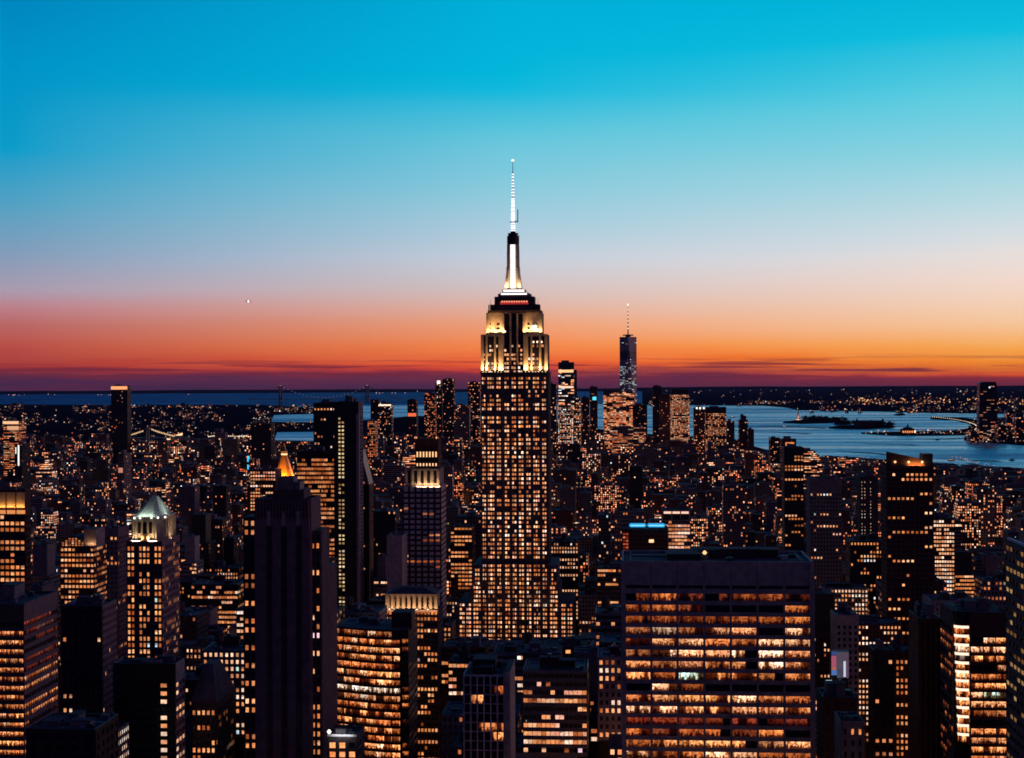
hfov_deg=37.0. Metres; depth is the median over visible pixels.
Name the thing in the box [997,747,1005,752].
window
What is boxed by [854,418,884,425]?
island hall
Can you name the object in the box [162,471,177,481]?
office block
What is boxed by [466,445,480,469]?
city block
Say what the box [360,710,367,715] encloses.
window
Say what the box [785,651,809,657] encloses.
window
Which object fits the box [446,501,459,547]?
office block
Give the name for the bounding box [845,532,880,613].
city block
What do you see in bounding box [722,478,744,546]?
apartment block
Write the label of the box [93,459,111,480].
office block
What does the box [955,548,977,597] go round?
office block
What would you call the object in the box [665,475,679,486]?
office block
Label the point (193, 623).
apartment block
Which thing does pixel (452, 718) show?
building
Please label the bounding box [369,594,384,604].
city block
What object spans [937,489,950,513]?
apartment block
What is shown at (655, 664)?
window
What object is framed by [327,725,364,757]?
apartment block
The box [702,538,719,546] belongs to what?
office block
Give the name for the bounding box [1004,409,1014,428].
waterfront block
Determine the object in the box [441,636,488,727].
building
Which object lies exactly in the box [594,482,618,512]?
office block
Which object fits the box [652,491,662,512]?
apartment block
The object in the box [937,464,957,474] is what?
office block
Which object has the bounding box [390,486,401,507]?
apartment block
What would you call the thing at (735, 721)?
window
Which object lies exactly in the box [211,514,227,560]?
apartment block
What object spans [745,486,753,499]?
apartment block
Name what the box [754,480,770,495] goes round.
office block
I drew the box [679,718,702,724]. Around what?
window
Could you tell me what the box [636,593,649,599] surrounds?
window
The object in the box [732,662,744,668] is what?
window
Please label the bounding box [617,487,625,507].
apartment block
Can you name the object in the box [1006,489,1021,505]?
office block
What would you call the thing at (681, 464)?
apartment block
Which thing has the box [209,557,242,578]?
city block
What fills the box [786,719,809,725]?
window
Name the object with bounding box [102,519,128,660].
office block
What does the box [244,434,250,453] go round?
city block
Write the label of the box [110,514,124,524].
office block
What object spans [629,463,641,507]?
city block
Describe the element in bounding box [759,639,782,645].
window
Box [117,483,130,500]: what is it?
city block
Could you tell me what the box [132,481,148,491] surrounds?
office block
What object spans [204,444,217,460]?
apartment block
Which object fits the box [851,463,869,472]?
apartment block
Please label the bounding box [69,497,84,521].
apartment block
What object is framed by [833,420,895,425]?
island trees
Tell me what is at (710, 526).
office block
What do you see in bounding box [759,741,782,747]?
window
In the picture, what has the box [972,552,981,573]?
office block
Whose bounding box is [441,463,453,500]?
city block
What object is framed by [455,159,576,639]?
skyscraper
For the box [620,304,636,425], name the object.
glass tower
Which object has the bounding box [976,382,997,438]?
waterfront tower
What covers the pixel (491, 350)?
window
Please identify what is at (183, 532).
city block
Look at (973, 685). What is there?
window
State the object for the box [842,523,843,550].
apartment block
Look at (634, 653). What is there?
window
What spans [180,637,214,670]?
apartment block
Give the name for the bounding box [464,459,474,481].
city block
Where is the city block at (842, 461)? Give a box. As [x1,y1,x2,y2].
[838,456,855,467]
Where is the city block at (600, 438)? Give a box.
[595,432,604,448]
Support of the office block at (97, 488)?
on the ground
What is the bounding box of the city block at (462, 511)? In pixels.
[451,499,465,513]
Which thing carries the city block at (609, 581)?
on the ground
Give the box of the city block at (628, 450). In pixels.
[620,445,633,454]
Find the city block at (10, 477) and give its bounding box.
[3,467,14,481]
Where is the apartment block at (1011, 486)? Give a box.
[1004,482,1023,490]
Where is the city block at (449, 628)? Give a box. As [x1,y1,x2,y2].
[443,616,455,642]
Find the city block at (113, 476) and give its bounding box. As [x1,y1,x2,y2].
[109,463,116,481]
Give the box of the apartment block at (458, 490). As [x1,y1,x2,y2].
[454,469,463,500]
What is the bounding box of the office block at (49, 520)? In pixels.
[36,508,58,537]
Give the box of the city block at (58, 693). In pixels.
[58,674,58,712]
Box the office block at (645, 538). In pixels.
[621,525,667,549]
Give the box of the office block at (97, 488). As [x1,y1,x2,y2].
[85,485,104,494]
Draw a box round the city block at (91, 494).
[85,489,98,498]
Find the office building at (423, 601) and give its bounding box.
[385,585,442,757]
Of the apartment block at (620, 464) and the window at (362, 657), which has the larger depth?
the apartment block at (620, 464)
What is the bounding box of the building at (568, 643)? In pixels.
[541,635,595,656]
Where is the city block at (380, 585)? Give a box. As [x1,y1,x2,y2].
[374,553,386,596]
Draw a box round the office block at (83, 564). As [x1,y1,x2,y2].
[60,526,106,712]
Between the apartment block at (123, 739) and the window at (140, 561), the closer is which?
the apartment block at (123, 739)
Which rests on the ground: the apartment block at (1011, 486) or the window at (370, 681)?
the apartment block at (1011, 486)
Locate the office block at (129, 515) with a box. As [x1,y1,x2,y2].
[127,510,138,536]
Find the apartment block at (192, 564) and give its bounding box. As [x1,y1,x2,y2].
[181,533,203,577]
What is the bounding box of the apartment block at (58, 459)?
[53,453,65,466]
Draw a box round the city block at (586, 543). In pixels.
[579,534,596,561]
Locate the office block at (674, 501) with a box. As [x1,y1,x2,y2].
[669,497,684,507]
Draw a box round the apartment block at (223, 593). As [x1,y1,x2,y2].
[191,573,242,632]
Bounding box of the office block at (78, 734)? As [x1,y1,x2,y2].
[26,710,118,757]
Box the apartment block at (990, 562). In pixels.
[978,550,998,574]
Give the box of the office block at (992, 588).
[974,567,1005,604]
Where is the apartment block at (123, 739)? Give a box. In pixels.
[111,711,128,757]
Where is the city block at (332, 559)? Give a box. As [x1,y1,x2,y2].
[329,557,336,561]
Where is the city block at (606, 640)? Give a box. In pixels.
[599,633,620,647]
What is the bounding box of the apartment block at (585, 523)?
[576,513,593,529]
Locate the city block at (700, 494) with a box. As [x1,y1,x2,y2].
[693,489,705,510]
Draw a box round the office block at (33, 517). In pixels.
[31,507,36,526]
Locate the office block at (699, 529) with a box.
[691,514,707,545]
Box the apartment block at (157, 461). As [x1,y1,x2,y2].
[144,453,161,468]
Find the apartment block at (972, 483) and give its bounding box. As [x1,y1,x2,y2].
[965,478,989,497]
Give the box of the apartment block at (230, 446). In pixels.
[222,438,239,457]
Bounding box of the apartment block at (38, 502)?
[31,497,46,508]
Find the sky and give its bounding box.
[0,0,1023,390]
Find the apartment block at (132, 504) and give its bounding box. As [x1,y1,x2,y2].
[124,497,137,524]
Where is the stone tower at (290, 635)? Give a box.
[243,476,337,757]
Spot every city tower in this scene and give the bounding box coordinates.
[3,418,25,477]
[14,441,30,488]
[117,450,131,496]
[247,421,274,468]
[367,419,377,459]
[769,436,779,464]
[780,436,795,471]
[804,448,818,488]
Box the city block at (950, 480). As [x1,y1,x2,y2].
[937,475,958,502]
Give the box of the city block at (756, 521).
[750,511,766,531]
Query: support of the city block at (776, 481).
on the ground
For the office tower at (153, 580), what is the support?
on the ground
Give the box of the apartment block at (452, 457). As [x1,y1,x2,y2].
[445,453,458,464]
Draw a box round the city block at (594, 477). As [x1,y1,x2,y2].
[589,472,600,486]
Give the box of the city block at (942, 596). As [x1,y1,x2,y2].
[922,590,973,616]
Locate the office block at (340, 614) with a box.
[337,605,344,624]
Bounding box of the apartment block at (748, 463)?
[745,451,752,477]
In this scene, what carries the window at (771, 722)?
in the office tower at (717, 652)
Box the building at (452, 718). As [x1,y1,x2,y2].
[442,701,521,757]
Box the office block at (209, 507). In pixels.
[205,500,212,513]
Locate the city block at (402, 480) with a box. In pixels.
[400,466,407,486]
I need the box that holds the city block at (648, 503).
[641,483,654,523]
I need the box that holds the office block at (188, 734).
[185,710,190,757]
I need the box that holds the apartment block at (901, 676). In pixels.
[883,634,908,757]
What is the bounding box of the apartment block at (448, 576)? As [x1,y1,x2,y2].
[446,543,450,595]
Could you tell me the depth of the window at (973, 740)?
677.07 m
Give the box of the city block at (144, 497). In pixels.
[132,492,151,502]
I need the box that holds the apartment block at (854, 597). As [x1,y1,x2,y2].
[820,582,868,613]
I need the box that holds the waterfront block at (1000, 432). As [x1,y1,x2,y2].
[995,424,1005,440]
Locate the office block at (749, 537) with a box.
[745,528,754,546]
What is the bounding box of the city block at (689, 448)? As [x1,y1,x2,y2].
[683,443,695,453]
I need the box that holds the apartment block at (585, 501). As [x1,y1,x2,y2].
[579,490,591,522]
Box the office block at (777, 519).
[774,512,781,536]
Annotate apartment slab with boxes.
[387,531,407,590]
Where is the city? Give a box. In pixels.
[0,396,1023,453]
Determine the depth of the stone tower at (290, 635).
615.67 m
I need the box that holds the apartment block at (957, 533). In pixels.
[945,513,960,549]
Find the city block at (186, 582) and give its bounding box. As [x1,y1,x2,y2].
[180,576,206,606]
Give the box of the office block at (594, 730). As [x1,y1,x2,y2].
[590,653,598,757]
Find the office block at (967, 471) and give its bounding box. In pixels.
[961,466,974,479]
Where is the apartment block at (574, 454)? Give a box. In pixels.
[567,442,583,462]
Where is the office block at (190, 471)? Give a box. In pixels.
[178,465,200,482]
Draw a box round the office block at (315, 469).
[297,447,334,556]
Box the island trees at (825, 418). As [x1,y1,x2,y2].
[799,415,847,420]
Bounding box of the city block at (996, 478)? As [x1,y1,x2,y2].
[986,469,1006,486]
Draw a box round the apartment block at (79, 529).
[73,524,90,534]
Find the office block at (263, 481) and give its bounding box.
[250,466,280,513]
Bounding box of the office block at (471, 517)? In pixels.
[456,511,481,560]
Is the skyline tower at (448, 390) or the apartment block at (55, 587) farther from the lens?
the skyline tower at (448, 390)
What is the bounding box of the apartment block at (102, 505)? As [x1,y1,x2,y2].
[94,497,110,517]
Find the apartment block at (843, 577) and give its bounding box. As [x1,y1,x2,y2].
[840,568,845,581]
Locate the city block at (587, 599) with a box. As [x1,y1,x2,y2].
[578,586,596,634]
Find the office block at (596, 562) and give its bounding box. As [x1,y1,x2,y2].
[593,559,603,575]
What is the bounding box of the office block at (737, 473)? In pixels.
[724,468,741,483]
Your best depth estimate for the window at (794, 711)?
559.13 m
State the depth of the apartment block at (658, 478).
3222.82 m
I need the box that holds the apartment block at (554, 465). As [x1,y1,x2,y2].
[551,454,558,478]
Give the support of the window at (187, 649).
in the apartment block at (191, 651)
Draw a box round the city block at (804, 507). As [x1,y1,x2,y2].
[804,490,805,523]
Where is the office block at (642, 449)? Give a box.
[634,444,649,466]
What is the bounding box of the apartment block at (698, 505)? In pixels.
[694,497,703,516]
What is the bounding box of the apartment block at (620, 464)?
[612,453,629,476]
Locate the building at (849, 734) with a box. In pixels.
[834,711,864,757]
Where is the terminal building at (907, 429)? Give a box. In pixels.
[900,424,915,432]
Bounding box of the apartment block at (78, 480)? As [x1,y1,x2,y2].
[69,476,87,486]
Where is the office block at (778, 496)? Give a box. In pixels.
[775,485,781,510]
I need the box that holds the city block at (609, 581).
[597,562,620,605]
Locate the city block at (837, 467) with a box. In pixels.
[828,465,846,477]
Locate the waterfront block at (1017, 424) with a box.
[1012,412,1023,436]
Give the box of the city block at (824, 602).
[815,587,833,687]
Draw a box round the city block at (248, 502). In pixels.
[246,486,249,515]
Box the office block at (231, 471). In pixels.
[221,462,237,476]
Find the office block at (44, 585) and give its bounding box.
[31,580,59,712]
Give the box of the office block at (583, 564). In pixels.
[579,550,588,583]
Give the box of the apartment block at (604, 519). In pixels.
[598,509,610,563]
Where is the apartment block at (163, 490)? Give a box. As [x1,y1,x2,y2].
[156,477,170,510]
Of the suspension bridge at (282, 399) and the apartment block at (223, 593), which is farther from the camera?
the suspension bridge at (282, 399)
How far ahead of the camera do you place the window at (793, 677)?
558.99 m
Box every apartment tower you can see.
[190,659,234,757]
[313,399,336,449]
[334,394,363,604]
[781,443,803,551]
[857,470,877,537]
[880,451,933,643]
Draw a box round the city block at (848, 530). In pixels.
[842,506,852,550]
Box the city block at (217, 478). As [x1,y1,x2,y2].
[210,473,225,483]
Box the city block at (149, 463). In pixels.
[132,458,153,470]
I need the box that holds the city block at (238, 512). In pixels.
[232,502,244,528]
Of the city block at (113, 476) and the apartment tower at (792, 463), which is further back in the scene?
the city block at (113, 476)
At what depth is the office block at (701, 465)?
3679.39 m
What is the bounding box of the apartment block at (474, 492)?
[470,485,479,504]
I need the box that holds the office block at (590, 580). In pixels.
[584,570,596,590]
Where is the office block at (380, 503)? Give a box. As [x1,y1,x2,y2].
[373,498,383,508]
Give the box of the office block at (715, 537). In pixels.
[708,529,721,544]
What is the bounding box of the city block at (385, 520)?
[373,503,398,578]
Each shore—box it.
[642,390,1023,413]
[861,416,1023,445]
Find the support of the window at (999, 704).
in the office tower at (973, 677)
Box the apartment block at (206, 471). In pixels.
[201,460,212,483]
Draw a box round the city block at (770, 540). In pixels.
[764,532,775,546]
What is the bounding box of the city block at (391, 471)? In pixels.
[384,464,403,481]
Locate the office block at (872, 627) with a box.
[858,614,901,757]
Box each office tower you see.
[0,482,30,590]
[0,581,57,757]
[113,655,184,757]
[126,495,179,657]
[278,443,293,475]
[337,608,417,757]
[402,436,446,616]
[621,546,815,757]
[661,502,689,549]
[806,475,841,586]
[876,579,880,616]
[908,601,940,757]
[940,597,1005,757]
[1005,537,1023,757]
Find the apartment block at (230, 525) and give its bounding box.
[225,515,234,534]
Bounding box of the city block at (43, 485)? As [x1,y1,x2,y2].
[36,480,52,490]
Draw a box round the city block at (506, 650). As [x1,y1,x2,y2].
[493,631,533,691]
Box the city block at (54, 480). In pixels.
[36,475,58,490]
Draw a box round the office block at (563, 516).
[555,507,572,530]
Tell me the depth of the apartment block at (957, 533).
1484.95 m
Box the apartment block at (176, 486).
[173,481,188,496]
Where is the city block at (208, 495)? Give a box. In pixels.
[205,487,212,503]
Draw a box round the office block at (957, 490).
[948,483,964,517]
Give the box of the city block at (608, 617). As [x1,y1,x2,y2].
[596,596,620,644]
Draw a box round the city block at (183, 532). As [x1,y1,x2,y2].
[176,524,187,541]
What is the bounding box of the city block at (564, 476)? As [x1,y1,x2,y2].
[553,467,576,509]
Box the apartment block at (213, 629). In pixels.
[208,624,227,634]
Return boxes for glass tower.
[363,449,373,604]
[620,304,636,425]
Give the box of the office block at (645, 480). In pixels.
[626,477,648,498]
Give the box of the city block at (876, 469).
[872,463,880,478]
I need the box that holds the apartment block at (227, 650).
[202,630,243,757]
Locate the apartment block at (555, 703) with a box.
[523,653,588,757]
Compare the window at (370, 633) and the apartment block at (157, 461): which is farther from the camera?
the apartment block at (157, 461)
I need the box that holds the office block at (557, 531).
[551,524,562,537]
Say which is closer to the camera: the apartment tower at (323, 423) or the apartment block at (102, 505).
the apartment tower at (323, 423)
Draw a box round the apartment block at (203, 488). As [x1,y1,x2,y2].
[193,484,210,502]
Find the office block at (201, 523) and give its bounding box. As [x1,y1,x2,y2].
[191,511,215,572]
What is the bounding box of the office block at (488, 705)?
[463,654,514,757]
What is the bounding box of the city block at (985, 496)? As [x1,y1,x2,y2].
[972,482,996,545]
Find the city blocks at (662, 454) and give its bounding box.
[0,428,1023,757]
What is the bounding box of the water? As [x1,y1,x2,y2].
[0,391,1023,467]
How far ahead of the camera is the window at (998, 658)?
676.33 m
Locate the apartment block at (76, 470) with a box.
[68,466,83,477]
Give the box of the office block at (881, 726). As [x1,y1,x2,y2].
[868,639,894,757]
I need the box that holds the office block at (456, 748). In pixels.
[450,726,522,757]
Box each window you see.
[0,611,56,754]
[61,546,106,602]
[62,536,83,546]
[139,547,179,657]
[187,649,202,669]
[203,584,242,622]
[210,569,236,578]
[236,702,243,733]
[250,472,274,509]
[297,459,333,556]
[337,628,342,633]
[337,636,342,641]
[337,644,342,649]
[337,652,342,657]
[337,660,342,665]
[337,668,343,673]
[337,676,343,681]
[337,684,343,689]
[338,692,343,696]
[338,700,343,704]
[338,708,343,712]
[338,716,343,720]
[339,527,344,598]
[339,743,344,747]
[344,629,350,634]
[344,637,350,642]
[344,645,350,650]
[344,653,350,658]
[344,661,350,666]
[344,669,351,674]
[344,677,351,682]
[344,685,351,689]
[344,693,351,697]
[344,700,351,705]
[344,708,351,713]
[344,716,351,721]
[349,752,354,756]
[352,630,358,634]
[352,638,358,642]
[352,646,358,650]
[352,654,358,658]
[352,662,358,666]
[352,670,359,674]
[352,678,359,682]
[352,685,359,690]
[352,693,359,698]
[352,701,359,706]
[352,709,359,714]
[352,717,359,722]
[360,630,366,635]
[360,638,366,643]
[360,646,366,651]
[360,654,366,659]
[360,662,367,667]
[360,670,367,675]
[360,678,367,683]
[360,686,367,691]
[360,694,367,699]
[360,702,367,707]
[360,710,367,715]
[360,718,367,723]
[368,631,374,636]
[368,639,374,644]
[368,647,374,652]
[368,655,375,660]
[368,663,375,668]
[368,671,375,676]
[368,679,375,684]
[368,687,375,692]
[368,695,375,700]
[368,703,375,708]
[368,711,375,716]
[368,719,375,724]
[368,727,375,732]
[368,735,375,740]
[368,743,375,748]
[368,751,375,756]
[376,632,382,636]
[376,632,408,757]
[376,640,382,644]
[376,648,383,652]
[376,656,383,660]
[376,664,383,668]
[387,611,433,748]
[460,341,571,639]
[471,695,476,702]
[478,695,482,702]
[478,723,482,730]
[485,723,489,730]
[491,686,496,693]
[492,723,496,730]
[492,732,496,740]
[498,686,502,693]
[498,723,502,730]
[498,732,502,740]
[524,690,586,751]
[552,543,577,618]
[606,570,615,603]
[626,605,649,611]
[626,616,649,622]
[626,627,649,633]
[626,638,649,644]
[626,650,649,656]
[626,661,649,667]
[626,672,649,678]
[626,695,649,701]
[626,706,649,712]
[627,717,649,723]
[627,728,649,734]
[627,740,650,746]
[627,751,650,757]
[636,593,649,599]
[652,594,675,600]
[652,605,675,611]
[652,616,675,622]
[652,627,675,633]
[652,639,676,645]
[652,650,676,656]
[652,661,676,667]
[652,672,676,678]
[653,684,676,690]
[653,695,676,701]
[653,706,676,712]
[653,717,676,723]
[653,729,676,735]
[653,740,676,746]
[653,751,676,757]
[678,525,680,547]
[679,594,702,600]
[679,605,702,611]
[679,616,702,622]
[679,628,702,634]
[679,639,702,645]
[679,650,702,656]
[679,661,702,667]
[679,673,702,679]
[679,684,702,690]
[679,695,702,701]
[679,707,702,713]
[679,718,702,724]
[679,729,702,735]
[679,740,703,746]
[679,752,703,757]
[705,616,729,622]
[705,628,729,634]
[705,639,729,645]
[705,650,729,656]
[705,662,729,668]
[706,673,729,679]
[706,696,729,702]
[706,707,729,713]
[706,718,722,724]
[706,729,719,735]
[706,741,729,747]
[706,752,729,757]
[719,594,744,747]
[732,594,755,600]
[732,617,755,623]
[732,628,755,634]
[732,639,755,645]
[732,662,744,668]
[732,673,755,679]
[732,696,756,702]
[732,707,756,713]
[732,718,756,724]
[732,730,756,736]
[732,752,756,757]
[758,594,782,600]
[759,617,782,623]
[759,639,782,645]
[759,651,782,657]
[759,662,782,668]
[759,673,774,679]
[759,696,782,702]
[759,707,782,713]
[759,730,782,736]
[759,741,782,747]
[759,753,783,757]
[768,719,782,725]
[785,594,809,600]
[785,606,809,612]
[785,617,809,623]
[785,628,809,634]
[785,640,809,646]
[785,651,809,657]
[786,662,809,668]
[786,674,809,680]
[786,696,809,702]
[786,708,809,714]
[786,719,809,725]
[786,742,809,748]
[786,753,809,757]
[835,590,866,613]
[859,626,899,713]
[935,520,953,593]
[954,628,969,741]
[971,647,982,652]
[971,656,982,661]
[971,674,982,679]
[971,683,982,688]
[971,692,982,697]
[971,701,982,706]
[971,710,982,715]
[971,729,982,734]
[971,738,982,743]
[972,747,982,752]
[984,638,994,643]
[984,647,994,652]
[984,656,994,661]
[984,674,994,679]
[984,683,994,688]
[984,692,995,697]
[984,701,995,706]
[984,711,995,716]
[984,729,995,734]
[984,738,995,743]
[984,747,995,752]
[996,638,1005,643]
[996,647,1005,652]
[996,656,1005,661]
[996,665,1005,670]
[996,674,1005,679]
[997,683,1005,688]
[997,692,1005,697]
[997,702,1005,707]
[997,711,1005,716]
[997,729,1005,734]
[997,738,1005,743]
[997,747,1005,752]
[1007,620,1023,757]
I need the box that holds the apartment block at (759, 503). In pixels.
[754,494,774,512]
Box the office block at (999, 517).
[997,493,1002,536]
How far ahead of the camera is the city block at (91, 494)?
2926.71 m
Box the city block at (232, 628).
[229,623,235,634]
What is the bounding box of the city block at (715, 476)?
[705,466,723,486]
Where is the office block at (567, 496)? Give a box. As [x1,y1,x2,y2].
[560,485,575,519]
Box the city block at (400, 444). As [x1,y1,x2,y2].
[394,436,406,453]
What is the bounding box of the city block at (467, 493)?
[464,484,477,503]
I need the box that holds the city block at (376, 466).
[368,458,383,480]
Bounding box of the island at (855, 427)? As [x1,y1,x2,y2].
[829,425,894,428]
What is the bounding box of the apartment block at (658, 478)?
[648,475,663,488]
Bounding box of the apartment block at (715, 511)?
[706,502,721,525]
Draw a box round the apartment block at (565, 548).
[552,532,579,634]
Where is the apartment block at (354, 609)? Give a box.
[344,596,386,617]
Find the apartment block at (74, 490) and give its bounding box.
[62,482,84,501]
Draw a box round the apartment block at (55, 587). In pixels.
[35,582,60,712]
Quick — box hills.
[0,385,1023,393]
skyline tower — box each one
[111,384,130,452]
[370,399,379,420]
[378,401,393,445]
[407,398,417,436]
[424,392,436,437]
[435,381,442,437]
[442,378,454,440]
[454,403,470,442]
[468,381,480,443]
[551,382,556,452]
[558,360,576,406]
[558,405,573,443]
[574,396,580,447]
[581,396,589,445]
[590,386,597,436]
[603,389,621,448]
[612,426,645,454]
[623,390,633,426]
[633,403,646,445]
[652,385,660,443]
[659,393,670,443]
[670,387,689,442]
[693,406,704,452]
[705,406,725,455]
[726,419,734,441]
[738,414,747,456]
[747,428,753,449]
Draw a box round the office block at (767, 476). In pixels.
[756,471,773,491]
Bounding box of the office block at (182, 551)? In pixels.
[180,545,184,577]
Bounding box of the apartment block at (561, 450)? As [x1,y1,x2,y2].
[556,443,567,459]
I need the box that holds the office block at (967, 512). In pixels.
[954,498,980,549]
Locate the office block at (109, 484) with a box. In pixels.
[102,479,115,498]
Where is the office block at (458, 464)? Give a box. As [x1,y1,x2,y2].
[453,457,462,481]
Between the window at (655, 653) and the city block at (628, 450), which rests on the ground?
the city block at (628, 450)
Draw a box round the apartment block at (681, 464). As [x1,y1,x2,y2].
[675,455,687,473]
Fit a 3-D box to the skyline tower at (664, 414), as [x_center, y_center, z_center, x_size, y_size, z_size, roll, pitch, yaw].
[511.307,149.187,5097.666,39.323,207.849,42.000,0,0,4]
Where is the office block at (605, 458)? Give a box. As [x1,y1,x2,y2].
[598,451,610,463]
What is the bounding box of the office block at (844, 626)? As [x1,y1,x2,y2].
[830,601,858,712]
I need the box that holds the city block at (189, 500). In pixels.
[179,481,199,529]
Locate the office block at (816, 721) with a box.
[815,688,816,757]
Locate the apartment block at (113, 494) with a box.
[109,487,118,500]
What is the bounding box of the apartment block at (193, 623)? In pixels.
[180,600,207,639]
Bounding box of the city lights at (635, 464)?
[67,435,1009,541]
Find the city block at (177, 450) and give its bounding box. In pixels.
[170,445,184,459]
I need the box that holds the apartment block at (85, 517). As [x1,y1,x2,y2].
[78,511,93,525]
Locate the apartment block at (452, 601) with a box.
[446,590,463,619]
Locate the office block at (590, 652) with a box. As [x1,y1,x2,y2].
[573,644,598,710]
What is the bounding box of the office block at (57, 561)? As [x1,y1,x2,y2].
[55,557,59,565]
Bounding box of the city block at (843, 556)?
[842,549,845,561]
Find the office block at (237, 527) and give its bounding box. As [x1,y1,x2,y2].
[233,522,242,534]
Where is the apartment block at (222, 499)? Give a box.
[213,482,231,516]
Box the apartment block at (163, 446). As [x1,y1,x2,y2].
[158,439,169,462]
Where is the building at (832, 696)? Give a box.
[816,679,857,757]
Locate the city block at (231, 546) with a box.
[224,533,242,563]
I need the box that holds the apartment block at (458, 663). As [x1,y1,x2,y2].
[448,642,488,701]
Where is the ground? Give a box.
[0,404,768,463]
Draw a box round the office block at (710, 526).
[701,513,716,533]
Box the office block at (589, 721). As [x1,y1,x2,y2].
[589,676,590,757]
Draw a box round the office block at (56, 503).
[47,498,64,511]
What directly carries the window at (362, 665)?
in the office tower at (377, 672)
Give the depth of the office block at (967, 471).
3430.19 m
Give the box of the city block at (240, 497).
[232,490,246,511]
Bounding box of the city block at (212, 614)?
[187,605,217,623]
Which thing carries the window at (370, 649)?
in the office tower at (377, 672)
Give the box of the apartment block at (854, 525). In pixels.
[852,516,856,534]
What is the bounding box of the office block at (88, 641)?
[61,594,116,713]
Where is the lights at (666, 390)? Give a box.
[0,389,1023,441]
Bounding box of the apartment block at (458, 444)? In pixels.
[454,436,462,458]
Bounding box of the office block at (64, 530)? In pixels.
[56,520,81,541]
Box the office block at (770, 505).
[764,499,776,530]
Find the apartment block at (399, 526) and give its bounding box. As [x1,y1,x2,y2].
[396,518,402,531]
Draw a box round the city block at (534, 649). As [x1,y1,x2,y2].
[515,641,561,731]
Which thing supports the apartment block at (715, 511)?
on the ground
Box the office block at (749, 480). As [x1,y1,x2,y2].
[738,476,755,483]
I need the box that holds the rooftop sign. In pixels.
[629,523,664,528]
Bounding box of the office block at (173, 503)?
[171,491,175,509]
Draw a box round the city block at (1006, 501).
[1001,494,1010,512]
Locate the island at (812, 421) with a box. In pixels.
[783,419,847,423]
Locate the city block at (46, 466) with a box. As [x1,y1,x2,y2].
[36,458,56,477]
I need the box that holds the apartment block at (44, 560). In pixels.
[31,540,59,609]
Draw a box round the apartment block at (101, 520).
[91,514,111,526]
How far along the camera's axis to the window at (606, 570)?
1213.52 m
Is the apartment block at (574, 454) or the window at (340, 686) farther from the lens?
the apartment block at (574, 454)
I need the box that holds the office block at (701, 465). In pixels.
[696,456,708,471]
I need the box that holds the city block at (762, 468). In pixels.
[754,464,772,477]
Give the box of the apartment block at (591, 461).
[582,451,600,475]
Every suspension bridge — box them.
[131,428,189,439]
[246,385,403,401]
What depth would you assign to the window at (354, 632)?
702.50 m
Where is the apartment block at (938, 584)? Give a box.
[934,551,942,593]
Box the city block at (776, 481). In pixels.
[772,475,781,491]
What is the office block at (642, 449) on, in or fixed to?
on the ground
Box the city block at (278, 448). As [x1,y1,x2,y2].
[275,440,281,457]
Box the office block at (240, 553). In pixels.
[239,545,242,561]
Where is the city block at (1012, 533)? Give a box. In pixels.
[999,527,1018,569]
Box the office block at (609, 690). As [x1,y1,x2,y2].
[597,642,621,757]
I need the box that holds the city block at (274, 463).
[271,457,291,467]
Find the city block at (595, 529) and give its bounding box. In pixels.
[592,515,598,533]
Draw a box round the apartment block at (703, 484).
[696,470,710,490]
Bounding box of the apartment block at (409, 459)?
[403,453,414,466]
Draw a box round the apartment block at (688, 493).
[675,485,694,507]
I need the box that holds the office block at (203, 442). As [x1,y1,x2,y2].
[199,438,211,458]
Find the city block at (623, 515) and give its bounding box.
[614,505,644,558]
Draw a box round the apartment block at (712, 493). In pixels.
[706,486,720,510]
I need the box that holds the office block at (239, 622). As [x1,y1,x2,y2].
[236,605,243,641]
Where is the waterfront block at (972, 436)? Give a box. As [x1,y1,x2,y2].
[967,430,978,442]
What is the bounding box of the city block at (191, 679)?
[185,664,201,712]
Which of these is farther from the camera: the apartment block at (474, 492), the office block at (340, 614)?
the apartment block at (474, 492)
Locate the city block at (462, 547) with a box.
[450,523,474,595]
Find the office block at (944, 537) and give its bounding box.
[934,512,954,593]
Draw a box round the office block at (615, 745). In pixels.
[609,734,621,757]
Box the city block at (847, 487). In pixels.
[842,478,855,497]
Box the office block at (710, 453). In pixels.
[706,441,714,460]
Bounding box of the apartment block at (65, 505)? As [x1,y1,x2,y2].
[62,496,75,511]
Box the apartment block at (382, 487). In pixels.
[373,481,391,493]
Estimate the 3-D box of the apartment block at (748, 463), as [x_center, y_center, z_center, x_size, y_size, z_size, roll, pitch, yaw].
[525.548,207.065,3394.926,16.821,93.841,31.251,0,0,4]
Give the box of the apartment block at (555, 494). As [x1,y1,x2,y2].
[551,480,561,505]
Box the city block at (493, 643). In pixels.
[469,637,505,653]
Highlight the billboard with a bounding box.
[829,650,848,686]

